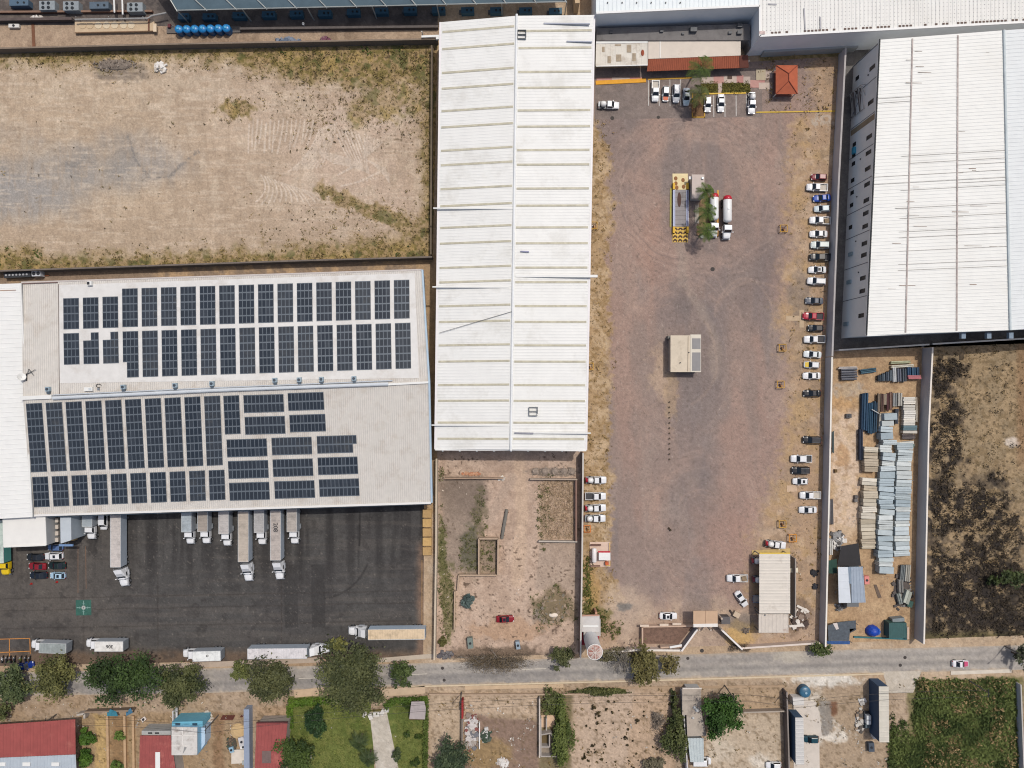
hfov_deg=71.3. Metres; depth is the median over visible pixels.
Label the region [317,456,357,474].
solar array
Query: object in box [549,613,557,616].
white sack
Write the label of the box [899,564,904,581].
profile bundle
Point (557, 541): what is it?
garden wall
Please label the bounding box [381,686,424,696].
pavement
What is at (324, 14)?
cooling unit
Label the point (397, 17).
concrete floor
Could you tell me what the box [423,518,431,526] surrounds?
pallet stack
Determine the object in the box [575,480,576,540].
garden wall
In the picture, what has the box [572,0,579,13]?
tan block
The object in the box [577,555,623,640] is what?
yard weeds
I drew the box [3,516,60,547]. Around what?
loading office
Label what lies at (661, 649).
boundary wall
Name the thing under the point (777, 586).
open shed
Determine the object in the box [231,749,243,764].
concrete terrace
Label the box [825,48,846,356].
boundary wall
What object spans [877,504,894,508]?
slab stack
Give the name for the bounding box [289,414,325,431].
solar array
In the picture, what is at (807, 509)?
parked car
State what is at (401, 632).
semi truck
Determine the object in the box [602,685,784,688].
pavement
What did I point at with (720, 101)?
parked car
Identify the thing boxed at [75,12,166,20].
overhead pipe
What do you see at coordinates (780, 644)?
boundary wall
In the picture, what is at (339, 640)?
tree
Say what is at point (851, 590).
metal shed
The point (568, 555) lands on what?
litter
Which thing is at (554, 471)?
gravel pile
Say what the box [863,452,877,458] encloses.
slab stack
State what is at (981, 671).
pavement
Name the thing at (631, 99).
parking bays
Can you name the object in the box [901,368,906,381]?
profile bundle
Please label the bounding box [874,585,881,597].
metal sheet
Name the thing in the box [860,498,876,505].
slab stack
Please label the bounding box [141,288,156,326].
solar array
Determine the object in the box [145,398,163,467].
solar array
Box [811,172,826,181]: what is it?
parked car
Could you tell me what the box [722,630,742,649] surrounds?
boundary wall
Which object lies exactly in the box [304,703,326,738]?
conifer
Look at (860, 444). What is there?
profile bundle
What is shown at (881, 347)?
boundary wall
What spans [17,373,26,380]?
satellite dish
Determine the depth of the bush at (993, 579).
177.95 m
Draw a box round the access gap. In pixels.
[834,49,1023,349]
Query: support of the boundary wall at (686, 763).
on the ground at (756, 740)
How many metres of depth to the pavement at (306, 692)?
179.88 m
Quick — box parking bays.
[595,68,761,118]
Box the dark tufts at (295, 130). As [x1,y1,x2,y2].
[4,50,430,265]
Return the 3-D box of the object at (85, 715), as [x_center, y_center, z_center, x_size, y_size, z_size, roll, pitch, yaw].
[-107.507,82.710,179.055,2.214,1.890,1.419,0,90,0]
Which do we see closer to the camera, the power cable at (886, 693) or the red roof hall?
the power cable at (886, 693)
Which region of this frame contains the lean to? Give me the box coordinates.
[754,610,787,632]
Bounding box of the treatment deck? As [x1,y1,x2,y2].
[75,16,156,33]
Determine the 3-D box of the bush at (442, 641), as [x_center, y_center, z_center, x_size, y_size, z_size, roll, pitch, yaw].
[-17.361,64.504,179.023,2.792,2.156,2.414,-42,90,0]
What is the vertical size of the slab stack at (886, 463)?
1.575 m
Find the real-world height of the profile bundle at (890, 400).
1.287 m
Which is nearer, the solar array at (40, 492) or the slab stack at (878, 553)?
the solar array at (40, 492)
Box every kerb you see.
[596,78,645,84]
[648,77,691,79]
[670,188,671,226]
[702,92,745,94]
[756,110,834,112]
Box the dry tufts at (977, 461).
[931,343,1023,628]
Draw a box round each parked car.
[18,660,34,669]
[27,553,44,561]
[29,562,46,570]
[30,571,47,579]
[45,551,63,560]
[48,543,63,551]
[48,561,66,569]
[50,571,65,579]
[496,614,513,622]
[659,612,676,619]
[662,86,669,101]
[672,84,680,102]
[682,88,690,105]
[704,96,711,112]
[716,94,724,111]
[734,590,747,606]
[765,760,781,767]
[791,466,809,474]
[792,477,807,485]
[798,506,816,513]
[802,371,820,379]
[802,435,820,443]
[803,350,821,358]
[803,360,819,368]
[803,389,820,397]
[804,734,818,743]
[805,296,822,304]
[807,276,825,285]
[807,325,823,331]
[808,265,825,273]
[809,229,827,237]
[810,240,828,248]
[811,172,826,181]
[812,194,830,202]
[813,204,829,212]
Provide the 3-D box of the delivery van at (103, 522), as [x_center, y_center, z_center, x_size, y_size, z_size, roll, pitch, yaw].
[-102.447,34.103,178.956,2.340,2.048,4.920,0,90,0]
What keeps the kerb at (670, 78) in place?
on the parking bays
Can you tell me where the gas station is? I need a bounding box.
[590,542,610,566]
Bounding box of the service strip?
[0,24,438,46]
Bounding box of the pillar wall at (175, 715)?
[172,707,177,720]
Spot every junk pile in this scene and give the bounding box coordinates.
[226,736,236,749]
[463,712,480,751]
[480,726,491,742]
[854,707,864,733]
[858,697,866,705]
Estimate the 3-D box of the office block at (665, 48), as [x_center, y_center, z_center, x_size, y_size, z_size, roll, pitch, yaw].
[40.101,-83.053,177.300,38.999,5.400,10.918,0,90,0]
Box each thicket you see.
[450,645,541,675]
[659,707,690,763]
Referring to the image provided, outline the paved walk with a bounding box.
[596,69,771,92]
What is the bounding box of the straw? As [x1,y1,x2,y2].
[539,480,574,539]
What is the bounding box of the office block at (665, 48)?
[595,23,750,71]
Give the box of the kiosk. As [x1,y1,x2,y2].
[409,699,425,719]
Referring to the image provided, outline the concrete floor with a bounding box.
[0,0,437,26]
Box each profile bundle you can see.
[829,540,832,554]
[830,499,833,523]
[831,431,833,452]
[837,366,857,368]
[839,368,857,379]
[857,429,862,459]
[859,368,875,373]
[860,393,867,430]
[867,402,872,433]
[872,401,877,432]
[875,393,879,411]
[880,393,883,411]
[883,372,888,380]
[884,393,888,410]
[889,370,892,380]
[889,392,891,409]
[890,361,910,363]
[890,364,913,367]
[892,368,896,381]
[892,393,896,405]
[893,409,898,423]
[895,593,902,603]
[896,368,901,381]
[897,393,901,405]
[897,579,903,592]
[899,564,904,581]
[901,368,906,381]
[901,434,915,439]
[904,564,910,581]
[906,367,910,376]
[911,367,915,376]
[914,397,917,421]
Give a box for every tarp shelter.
[827,620,857,643]
[828,543,862,574]
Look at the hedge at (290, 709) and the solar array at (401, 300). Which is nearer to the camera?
the solar array at (401, 300)
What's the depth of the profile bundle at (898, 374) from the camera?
178.89 m
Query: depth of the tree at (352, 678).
172.35 m
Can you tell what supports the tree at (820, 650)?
on the ground at (756, 740)
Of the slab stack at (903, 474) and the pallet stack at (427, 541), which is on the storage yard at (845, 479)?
the slab stack at (903, 474)
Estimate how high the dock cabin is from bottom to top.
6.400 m
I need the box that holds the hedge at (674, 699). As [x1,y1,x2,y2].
[670,688,678,713]
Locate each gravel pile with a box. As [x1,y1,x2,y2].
[531,468,538,475]
[540,466,549,475]
[551,467,559,475]
[560,466,568,476]
[568,467,575,475]
[730,610,740,617]
[741,627,749,633]
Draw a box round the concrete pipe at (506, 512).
[500,509,508,538]
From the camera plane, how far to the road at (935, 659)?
179.98 m
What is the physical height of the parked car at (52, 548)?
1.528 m
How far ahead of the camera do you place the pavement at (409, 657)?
179.88 m
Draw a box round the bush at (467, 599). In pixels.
[460,593,474,608]
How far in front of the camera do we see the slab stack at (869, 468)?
178.12 m
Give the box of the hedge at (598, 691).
[566,686,631,697]
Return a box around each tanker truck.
[707,193,719,237]
[721,195,732,239]
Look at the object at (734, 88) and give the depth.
179.84 m
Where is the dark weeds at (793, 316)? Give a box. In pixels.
[583,89,833,592]
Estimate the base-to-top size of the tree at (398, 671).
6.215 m
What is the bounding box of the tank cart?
[863,711,870,727]
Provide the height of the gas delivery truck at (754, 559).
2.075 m
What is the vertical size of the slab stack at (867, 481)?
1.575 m
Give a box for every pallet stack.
[423,509,431,517]
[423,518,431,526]
[423,528,431,536]
[423,537,431,545]
[423,547,431,554]
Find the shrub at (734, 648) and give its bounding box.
[729,642,750,651]
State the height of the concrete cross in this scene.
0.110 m
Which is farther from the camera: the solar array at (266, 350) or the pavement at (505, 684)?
the pavement at (505, 684)
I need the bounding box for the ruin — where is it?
[540,715,556,756]
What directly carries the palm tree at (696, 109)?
in the planted island
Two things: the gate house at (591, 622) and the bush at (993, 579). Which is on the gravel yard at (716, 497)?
the gate house at (591, 622)
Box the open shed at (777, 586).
[752,548,795,617]
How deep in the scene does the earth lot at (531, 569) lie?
179.99 m
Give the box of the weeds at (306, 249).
[0,49,430,268]
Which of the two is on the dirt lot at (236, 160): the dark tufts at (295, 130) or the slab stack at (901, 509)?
the dark tufts at (295, 130)
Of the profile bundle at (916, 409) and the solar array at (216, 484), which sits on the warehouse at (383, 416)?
the solar array at (216, 484)
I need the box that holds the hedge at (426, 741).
[422,699,429,767]
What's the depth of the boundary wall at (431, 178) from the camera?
177.71 m
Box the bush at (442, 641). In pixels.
[438,635,446,646]
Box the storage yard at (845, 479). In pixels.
[827,346,921,641]
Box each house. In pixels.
[139,724,183,767]
[171,712,210,754]
[255,715,291,767]
[582,608,600,635]
[667,334,700,371]
[682,684,706,735]
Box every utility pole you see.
[204,714,218,733]
[968,679,989,695]
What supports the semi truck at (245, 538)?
on the asphalt yard at (346, 567)
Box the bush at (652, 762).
[642,757,665,767]
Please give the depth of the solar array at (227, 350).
170.19 m
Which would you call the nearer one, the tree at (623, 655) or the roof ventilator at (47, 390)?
the roof ventilator at (47, 390)
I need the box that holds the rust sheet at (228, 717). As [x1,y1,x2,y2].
[220,715,234,719]
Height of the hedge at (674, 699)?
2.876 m
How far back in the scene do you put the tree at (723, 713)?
173.49 m
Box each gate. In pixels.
[363,708,388,719]
[462,697,463,718]
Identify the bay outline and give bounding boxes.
[0,638,30,655]
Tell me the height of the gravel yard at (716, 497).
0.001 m
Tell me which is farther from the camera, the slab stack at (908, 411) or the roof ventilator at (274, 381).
the slab stack at (908, 411)
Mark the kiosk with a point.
(416, 713)
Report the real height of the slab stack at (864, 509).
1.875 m
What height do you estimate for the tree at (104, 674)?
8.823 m
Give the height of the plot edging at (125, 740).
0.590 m
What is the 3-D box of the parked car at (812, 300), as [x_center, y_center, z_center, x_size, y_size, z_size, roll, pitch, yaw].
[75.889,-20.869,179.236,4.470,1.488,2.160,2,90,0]
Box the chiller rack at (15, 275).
[3,271,48,278]
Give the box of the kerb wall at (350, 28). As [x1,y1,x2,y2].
[240,25,438,31]
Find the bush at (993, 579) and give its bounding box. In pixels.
[986,575,1002,585]
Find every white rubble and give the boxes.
[154,61,167,73]
[495,756,508,767]
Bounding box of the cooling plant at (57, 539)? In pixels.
[49,517,68,544]
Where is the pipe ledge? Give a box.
[0,10,153,13]
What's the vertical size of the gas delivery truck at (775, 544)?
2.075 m
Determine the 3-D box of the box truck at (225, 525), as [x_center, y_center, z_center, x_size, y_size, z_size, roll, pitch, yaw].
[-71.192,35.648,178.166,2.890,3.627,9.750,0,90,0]
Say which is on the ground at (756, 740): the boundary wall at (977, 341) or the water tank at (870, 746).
the water tank at (870, 746)
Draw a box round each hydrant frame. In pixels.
[778,520,785,527]
[779,225,787,232]
[788,534,796,541]
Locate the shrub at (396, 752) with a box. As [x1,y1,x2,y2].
[391,747,401,761]
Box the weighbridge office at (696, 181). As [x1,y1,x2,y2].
[689,175,703,200]
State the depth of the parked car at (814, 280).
178.65 m
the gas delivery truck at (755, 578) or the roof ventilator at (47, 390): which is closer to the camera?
the roof ventilator at (47, 390)
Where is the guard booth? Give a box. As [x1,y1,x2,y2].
[719,614,729,623]
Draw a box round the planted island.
[692,94,704,117]
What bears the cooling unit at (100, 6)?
on the concrete floor
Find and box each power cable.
[80,719,204,732]
[205,702,458,732]
[459,695,674,708]
[793,690,988,707]
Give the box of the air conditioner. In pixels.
[84,387,93,390]
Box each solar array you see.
[26,403,46,471]
[32,476,49,506]
[46,402,66,471]
[52,476,68,506]
[63,298,78,328]
[63,333,79,364]
[65,401,85,470]
[71,475,88,505]
[83,297,98,328]
[83,332,98,363]
[85,400,105,469]
[91,474,107,504]
[102,296,117,327]
[103,332,118,363]
[105,400,124,468]
[111,473,127,503]
[122,288,137,326]
[123,331,138,377]
[125,399,144,468]
[130,473,146,503]
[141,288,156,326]
[142,330,157,376]
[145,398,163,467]
[150,472,166,502]
[161,287,176,325]
[161,330,177,375]
[164,397,183,466]
[169,471,185,501]
[180,286,195,324]
[181,329,196,375]
[184,396,202,466]
[189,470,205,500]
[200,286,215,324]
[200,329,216,374]
[204,396,222,465]
[209,470,224,499]
[219,285,234,323]
[220,328,235,374]
[223,395,240,434]
[226,438,266,456]
[228,460,268,478]
[229,482,269,500]
[239,284,253,323]
[239,327,255,373]
[243,394,283,412]
[245,416,284,434]
[258,284,273,322]
[259,327,274,372]
[271,437,311,454]
[272,458,312,476]
[274,480,314,498]
[277,283,292,321]
[278,326,293,372]
[288,392,323,410]
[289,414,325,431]
[297,283,312,321]
[298,326,313,371]
[316,282,331,320]
[317,325,332,370]
[317,435,356,453]
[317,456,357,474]
[319,478,359,496]
[336,281,350,320]
[337,324,352,370]
[355,281,370,319]
[356,324,371,369]
[374,280,389,318]
[375,323,391,369]
[394,280,409,318]
[395,323,410,368]
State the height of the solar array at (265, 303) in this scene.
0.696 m
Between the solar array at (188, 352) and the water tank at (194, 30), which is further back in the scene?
the water tank at (194, 30)
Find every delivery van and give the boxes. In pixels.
[98,515,108,529]
[691,756,710,766]
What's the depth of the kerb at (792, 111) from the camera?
179.84 m
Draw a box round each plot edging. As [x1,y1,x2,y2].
[106,716,109,767]
[123,715,126,767]
[132,715,135,767]
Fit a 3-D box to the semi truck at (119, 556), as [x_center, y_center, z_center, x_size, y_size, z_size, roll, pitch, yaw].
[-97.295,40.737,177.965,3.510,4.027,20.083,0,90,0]
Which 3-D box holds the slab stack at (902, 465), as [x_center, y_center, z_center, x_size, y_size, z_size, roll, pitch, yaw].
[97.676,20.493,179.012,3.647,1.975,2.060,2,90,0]
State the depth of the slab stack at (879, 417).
178.96 m
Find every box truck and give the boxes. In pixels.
[0,519,13,574]
[31,638,72,653]
[82,516,98,538]
[86,637,128,651]
[181,512,196,543]
[183,646,224,661]
[197,512,213,542]
[218,511,233,545]
[254,510,268,543]
[287,509,300,543]
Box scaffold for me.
[847,84,865,118]
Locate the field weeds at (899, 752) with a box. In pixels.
[883,674,1019,767]
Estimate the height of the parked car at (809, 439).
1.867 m
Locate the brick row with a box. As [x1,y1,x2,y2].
[461,471,480,475]
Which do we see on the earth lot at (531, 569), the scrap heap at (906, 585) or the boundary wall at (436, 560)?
the boundary wall at (436, 560)
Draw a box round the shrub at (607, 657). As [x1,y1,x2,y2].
[598,646,632,661]
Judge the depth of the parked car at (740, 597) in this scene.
179.07 m
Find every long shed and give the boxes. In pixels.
[788,694,803,764]
[869,678,888,741]
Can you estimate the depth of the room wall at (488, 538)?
178.11 m
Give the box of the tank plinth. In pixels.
[167,26,240,33]
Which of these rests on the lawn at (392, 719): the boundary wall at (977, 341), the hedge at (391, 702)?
the hedge at (391, 702)
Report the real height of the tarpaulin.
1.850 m
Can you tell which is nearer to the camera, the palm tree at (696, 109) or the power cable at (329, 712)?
the power cable at (329, 712)
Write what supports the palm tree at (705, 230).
in the planter
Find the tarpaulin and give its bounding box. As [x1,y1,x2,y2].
[107,709,117,715]
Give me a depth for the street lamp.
175.31 m
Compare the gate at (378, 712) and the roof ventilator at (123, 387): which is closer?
the roof ventilator at (123, 387)
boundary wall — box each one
[0,17,74,22]
[0,38,438,53]
[0,256,433,273]
[244,705,252,767]
[430,45,432,255]
[433,457,437,659]
[578,451,583,657]
[602,646,680,652]
[680,627,697,651]
[680,688,687,767]
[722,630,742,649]
[742,640,819,648]
[782,688,789,767]
[819,357,832,646]
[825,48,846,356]
[833,344,928,350]
[914,347,933,643]
[929,338,1023,344]
[1015,682,1023,767]
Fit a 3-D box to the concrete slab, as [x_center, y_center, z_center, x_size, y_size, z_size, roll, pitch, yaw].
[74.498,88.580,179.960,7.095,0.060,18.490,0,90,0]
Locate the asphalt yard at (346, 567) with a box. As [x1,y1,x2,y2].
[0,505,423,665]
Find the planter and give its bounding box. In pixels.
[695,188,710,237]
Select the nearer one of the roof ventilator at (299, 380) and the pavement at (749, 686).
the roof ventilator at (299, 380)
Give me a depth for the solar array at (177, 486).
171.05 m
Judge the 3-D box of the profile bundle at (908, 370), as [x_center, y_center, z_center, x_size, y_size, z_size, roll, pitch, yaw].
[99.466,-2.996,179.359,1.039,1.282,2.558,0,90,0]
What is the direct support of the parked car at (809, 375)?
on the gravel yard at (716, 497)
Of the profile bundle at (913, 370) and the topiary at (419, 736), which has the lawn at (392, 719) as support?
the topiary at (419, 736)
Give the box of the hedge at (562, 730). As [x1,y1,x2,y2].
[550,686,578,767]
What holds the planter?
on the gravel yard at (716, 497)
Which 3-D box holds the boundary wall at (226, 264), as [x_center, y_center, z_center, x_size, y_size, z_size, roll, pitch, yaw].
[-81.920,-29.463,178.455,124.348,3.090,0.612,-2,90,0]
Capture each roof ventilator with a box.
[45,387,50,393]
[120,385,126,391]
[172,383,177,389]
[209,381,214,387]
[272,378,277,384]
[297,377,301,383]
[319,377,323,383]
[352,376,356,382]
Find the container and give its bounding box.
[884,615,908,638]
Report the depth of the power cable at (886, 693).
173.81 m
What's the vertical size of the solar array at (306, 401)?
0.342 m
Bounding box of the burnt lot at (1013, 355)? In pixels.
[924,340,1023,638]
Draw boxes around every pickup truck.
[585,492,605,499]
[651,80,659,101]
[726,574,747,582]
[752,594,758,602]
[790,454,811,462]
[799,491,820,499]
[802,311,823,319]
[803,336,824,342]
[806,182,827,191]
[809,215,830,224]
[809,252,830,261]
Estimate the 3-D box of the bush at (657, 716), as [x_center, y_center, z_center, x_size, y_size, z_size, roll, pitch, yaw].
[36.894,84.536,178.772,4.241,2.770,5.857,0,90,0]
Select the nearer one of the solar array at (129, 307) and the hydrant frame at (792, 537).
the solar array at (129, 307)
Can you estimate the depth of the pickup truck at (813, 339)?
178.99 m
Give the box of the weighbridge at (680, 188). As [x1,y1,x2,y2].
[672,174,688,241]
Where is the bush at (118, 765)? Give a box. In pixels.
[110,760,123,767]
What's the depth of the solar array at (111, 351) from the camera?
170.28 m
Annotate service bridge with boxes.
[421,31,438,39]
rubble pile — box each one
[92,58,136,71]
[201,707,213,724]
[536,589,570,624]
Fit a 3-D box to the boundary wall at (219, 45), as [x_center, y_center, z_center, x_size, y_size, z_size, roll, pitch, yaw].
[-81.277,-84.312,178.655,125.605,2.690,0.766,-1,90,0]
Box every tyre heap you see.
[810,569,818,577]
[812,583,817,589]
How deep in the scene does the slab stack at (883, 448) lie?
178.03 m
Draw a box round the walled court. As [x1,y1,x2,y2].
[640,623,692,647]
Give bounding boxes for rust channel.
[31,24,35,46]
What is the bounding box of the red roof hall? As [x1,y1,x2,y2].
[0,719,76,767]
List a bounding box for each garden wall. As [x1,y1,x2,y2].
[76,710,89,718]
[84,707,136,712]
[429,692,589,695]
[444,477,502,478]
[454,590,455,629]
[457,573,496,590]
[461,719,462,752]
[530,478,576,479]
[538,540,576,541]
[539,695,539,757]
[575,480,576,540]
[743,708,784,712]
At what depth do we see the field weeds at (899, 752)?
179.39 m
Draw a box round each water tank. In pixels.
[8,24,19,28]
[175,25,185,36]
[182,25,192,36]
[190,25,200,35]
[198,24,208,35]
[206,24,216,35]
[214,24,224,35]
[222,24,232,35]
[238,736,243,746]
[467,636,473,648]
[515,640,520,648]
[797,684,810,697]
[863,575,869,583]
[867,741,874,751]
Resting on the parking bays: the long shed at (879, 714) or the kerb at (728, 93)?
the kerb at (728, 93)
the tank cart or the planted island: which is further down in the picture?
the tank cart
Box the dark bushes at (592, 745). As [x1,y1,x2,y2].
[581,700,669,767]
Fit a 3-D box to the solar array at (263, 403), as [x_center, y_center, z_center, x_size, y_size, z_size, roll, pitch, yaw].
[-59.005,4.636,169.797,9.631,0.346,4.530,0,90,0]
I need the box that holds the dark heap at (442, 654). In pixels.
[437,650,453,659]
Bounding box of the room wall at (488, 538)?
[478,537,498,574]
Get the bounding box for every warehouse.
[0,283,33,518]
[20,269,433,516]
[432,14,597,451]
[591,0,1023,56]
[841,29,1023,338]
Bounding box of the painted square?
[76,600,90,615]
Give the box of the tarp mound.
[853,624,906,639]
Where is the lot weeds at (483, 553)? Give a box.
[437,467,578,638]
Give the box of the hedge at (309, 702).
[287,695,338,707]
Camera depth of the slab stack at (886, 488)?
178.03 m
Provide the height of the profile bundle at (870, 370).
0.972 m
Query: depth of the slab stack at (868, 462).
178.12 m
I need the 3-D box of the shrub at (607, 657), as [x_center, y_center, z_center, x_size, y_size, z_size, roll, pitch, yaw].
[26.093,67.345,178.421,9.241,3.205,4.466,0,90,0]
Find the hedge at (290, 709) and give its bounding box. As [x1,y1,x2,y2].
[286,705,293,728]
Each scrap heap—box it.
[789,607,809,630]
[829,530,846,550]
[834,603,846,611]
[891,574,913,610]
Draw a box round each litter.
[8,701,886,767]
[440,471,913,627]
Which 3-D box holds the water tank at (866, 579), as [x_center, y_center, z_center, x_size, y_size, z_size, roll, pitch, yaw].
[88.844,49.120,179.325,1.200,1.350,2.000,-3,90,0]
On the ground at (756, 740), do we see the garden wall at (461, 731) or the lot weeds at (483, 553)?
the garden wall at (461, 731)
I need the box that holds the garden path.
[370,712,397,767]
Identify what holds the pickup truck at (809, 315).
on the gravel yard at (716, 497)
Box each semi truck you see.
[110,515,131,585]
[238,510,254,580]
[247,642,329,658]
[270,509,285,578]
[348,624,425,639]
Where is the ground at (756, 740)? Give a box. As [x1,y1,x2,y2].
[0,0,1023,767]
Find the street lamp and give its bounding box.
[1004,645,1023,665]
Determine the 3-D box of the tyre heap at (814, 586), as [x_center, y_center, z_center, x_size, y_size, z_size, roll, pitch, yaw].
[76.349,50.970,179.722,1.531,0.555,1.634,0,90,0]
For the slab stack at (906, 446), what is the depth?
178.43 m
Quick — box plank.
[789,624,803,626]
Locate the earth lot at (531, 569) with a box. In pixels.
[436,450,580,658]
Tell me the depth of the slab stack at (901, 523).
178.43 m
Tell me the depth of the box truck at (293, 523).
176.42 m
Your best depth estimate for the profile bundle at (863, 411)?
178.94 m
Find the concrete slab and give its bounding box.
[794,700,821,767]
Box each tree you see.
[0,661,33,707]
[0,702,11,721]
[21,649,79,703]
[77,652,128,708]
[107,648,166,707]
[154,661,211,713]
[229,659,250,681]
[245,651,296,704]
[271,737,320,767]
[305,633,391,723]
[326,636,348,651]
[349,731,369,751]
[359,749,378,766]
[390,660,415,688]
[431,733,473,767]
[548,646,574,671]
[608,642,631,673]
[628,638,660,687]
[659,653,679,674]
[684,84,709,107]
[686,55,713,83]
[689,101,701,113]
[695,201,715,224]
[696,182,714,203]
[696,222,716,241]
[700,692,750,744]
[808,641,834,657]
[997,568,1023,589]
[1011,643,1023,671]
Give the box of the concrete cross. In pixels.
[786,310,803,327]
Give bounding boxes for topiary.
[402,702,410,709]
[403,731,409,737]
[410,757,420,767]
[414,734,422,739]
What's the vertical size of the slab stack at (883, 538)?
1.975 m
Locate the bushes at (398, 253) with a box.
[0,44,416,265]
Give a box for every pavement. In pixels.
[162,657,319,668]
[294,687,329,697]
[375,653,436,662]
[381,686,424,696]
[411,681,596,686]
[465,684,562,689]
[597,673,883,682]
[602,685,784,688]
[951,669,1011,674]
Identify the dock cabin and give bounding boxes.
[59,516,86,545]
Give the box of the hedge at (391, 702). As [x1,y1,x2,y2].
[383,695,427,710]
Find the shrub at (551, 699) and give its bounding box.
[540,684,562,717]
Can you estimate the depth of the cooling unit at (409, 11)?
178.40 m
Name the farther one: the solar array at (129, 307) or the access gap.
the access gap
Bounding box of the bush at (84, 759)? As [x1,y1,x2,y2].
[76,748,92,767]
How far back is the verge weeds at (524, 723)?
179.83 m
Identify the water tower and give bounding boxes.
[582,631,602,659]
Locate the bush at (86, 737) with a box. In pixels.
[78,726,96,745]
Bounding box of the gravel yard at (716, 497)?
[581,56,837,649]
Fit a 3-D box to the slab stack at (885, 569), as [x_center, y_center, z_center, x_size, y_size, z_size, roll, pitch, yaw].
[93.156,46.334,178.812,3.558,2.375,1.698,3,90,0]
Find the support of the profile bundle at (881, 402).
on the storage yard at (845, 479)
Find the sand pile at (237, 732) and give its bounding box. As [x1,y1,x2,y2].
[230,724,243,738]
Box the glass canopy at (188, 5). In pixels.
[170,0,566,22]
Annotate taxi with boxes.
[951,659,967,668]
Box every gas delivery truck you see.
[584,514,605,522]
[585,476,605,484]
[585,503,605,511]
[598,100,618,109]
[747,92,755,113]
[751,556,758,563]
[752,575,758,582]
[765,539,785,549]
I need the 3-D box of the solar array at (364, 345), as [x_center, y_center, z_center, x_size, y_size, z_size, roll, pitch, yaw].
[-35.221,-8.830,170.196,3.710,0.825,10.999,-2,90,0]
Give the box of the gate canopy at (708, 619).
[693,611,722,630]
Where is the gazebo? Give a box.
[773,65,797,96]
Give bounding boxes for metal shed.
[687,736,703,761]
[838,566,865,606]
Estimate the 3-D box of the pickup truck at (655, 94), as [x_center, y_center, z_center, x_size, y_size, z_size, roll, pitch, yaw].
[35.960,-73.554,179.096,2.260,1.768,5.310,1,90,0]
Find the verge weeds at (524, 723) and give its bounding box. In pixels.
[0,682,917,767]
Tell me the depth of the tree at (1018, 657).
176.43 m
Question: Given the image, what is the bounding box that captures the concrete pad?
[787,485,796,491]
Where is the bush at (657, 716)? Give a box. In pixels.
[651,711,665,732]
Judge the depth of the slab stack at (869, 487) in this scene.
178.72 m
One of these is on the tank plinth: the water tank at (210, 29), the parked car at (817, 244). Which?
the water tank at (210, 29)
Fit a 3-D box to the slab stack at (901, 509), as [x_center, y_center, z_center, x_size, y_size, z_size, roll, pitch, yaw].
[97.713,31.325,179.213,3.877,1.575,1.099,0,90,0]
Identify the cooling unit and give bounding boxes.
[9,0,32,9]
[39,1,58,11]
[63,1,82,13]
[89,2,111,10]
[127,2,145,14]
[177,13,191,22]
[201,13,217,22]
[231,12,247,20]
[261,11,276,19]
[288,10,303,19]
[317,10,332,18]
[345,8,360,17]
[373,7,388,16]
[402,7,416,15]
[430,6,445,15]
[459,7,473,15]
[488,7,502,16]
[517,7,531,15]
[547,8,561,14]
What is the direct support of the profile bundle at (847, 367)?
on the storage yard at (845, 479)
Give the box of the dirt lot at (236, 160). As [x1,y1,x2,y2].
[0,45,437,269]
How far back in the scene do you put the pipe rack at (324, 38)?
179.59 m
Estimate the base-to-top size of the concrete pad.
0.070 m
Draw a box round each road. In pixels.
[0,645,1023,695]
[883,671,920,692]
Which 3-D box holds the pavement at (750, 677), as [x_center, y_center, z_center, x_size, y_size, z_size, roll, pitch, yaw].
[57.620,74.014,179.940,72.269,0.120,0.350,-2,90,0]
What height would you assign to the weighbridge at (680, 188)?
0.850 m
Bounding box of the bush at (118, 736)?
[113,730,125,740]
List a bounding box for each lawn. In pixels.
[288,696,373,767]
[386,700,426,767]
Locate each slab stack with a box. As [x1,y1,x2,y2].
[853,495,857,501]
[858,512,875,518]
[858,519,875,523]
[858,538,875,543]
[859,477,876,485]
[859,505,876,512]
[859,524,874,530]
[859,531,875,538]
[860,490,877,497]
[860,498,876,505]
[860,543,875,548]
[861,458,878,465]
[861,466,877,471]
[861,485,877,490]
[863,446,877,452]
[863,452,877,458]
[873,549,892,557]
[874,560,892,566]
[875,514,892,519]
[875,519,892,524]
[875,524,892,529]
[875,528,892,535]
[875,535,892,540]
[875,540,892,549]
[875,564,893,573]
[876,432,892,439]
[876,444,891,451]
[876,478,893,485]
[876,485,893,491]
[876,498,892,503]
[876,557,893,561]
[877,414,883,427]
[877,426,892,431]
[877,465,895,470]
[877,471,894,477]
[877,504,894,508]
[877,508,894,514]
[878,439,896,444]
[878,452,895,460]
[878,491,894,499]
[879,460,894,465]
[880,413,896,419]
[880,420,893,425]
[892,486,911,493]
[892,520,909,526]
[892,526,908,534]
[892,535,909,540]
[892,541,909,549]
[893,499,910,506]
[893,506,910,511]
[893,511,909,520]
[893,550,909,556]
[894,443,912,449]
[894,461,910,470]
[894,470,911,478]
[894,479,911,486]
[894,494,910,499]
[895,449,912,455]
[895,455,911,461]
[897,441,913,443]
[900,405,914,409]
[900,425,916,429]
[900,430,916,432]
[901,410,915,413]
[901,414,914,418]
[901,418,915,421]
[901,422,914,424]
[902,397,914,400]
[902,401,915,403]
[902,589,911,604]
[906,600,913,607]
[907,375,921,378]

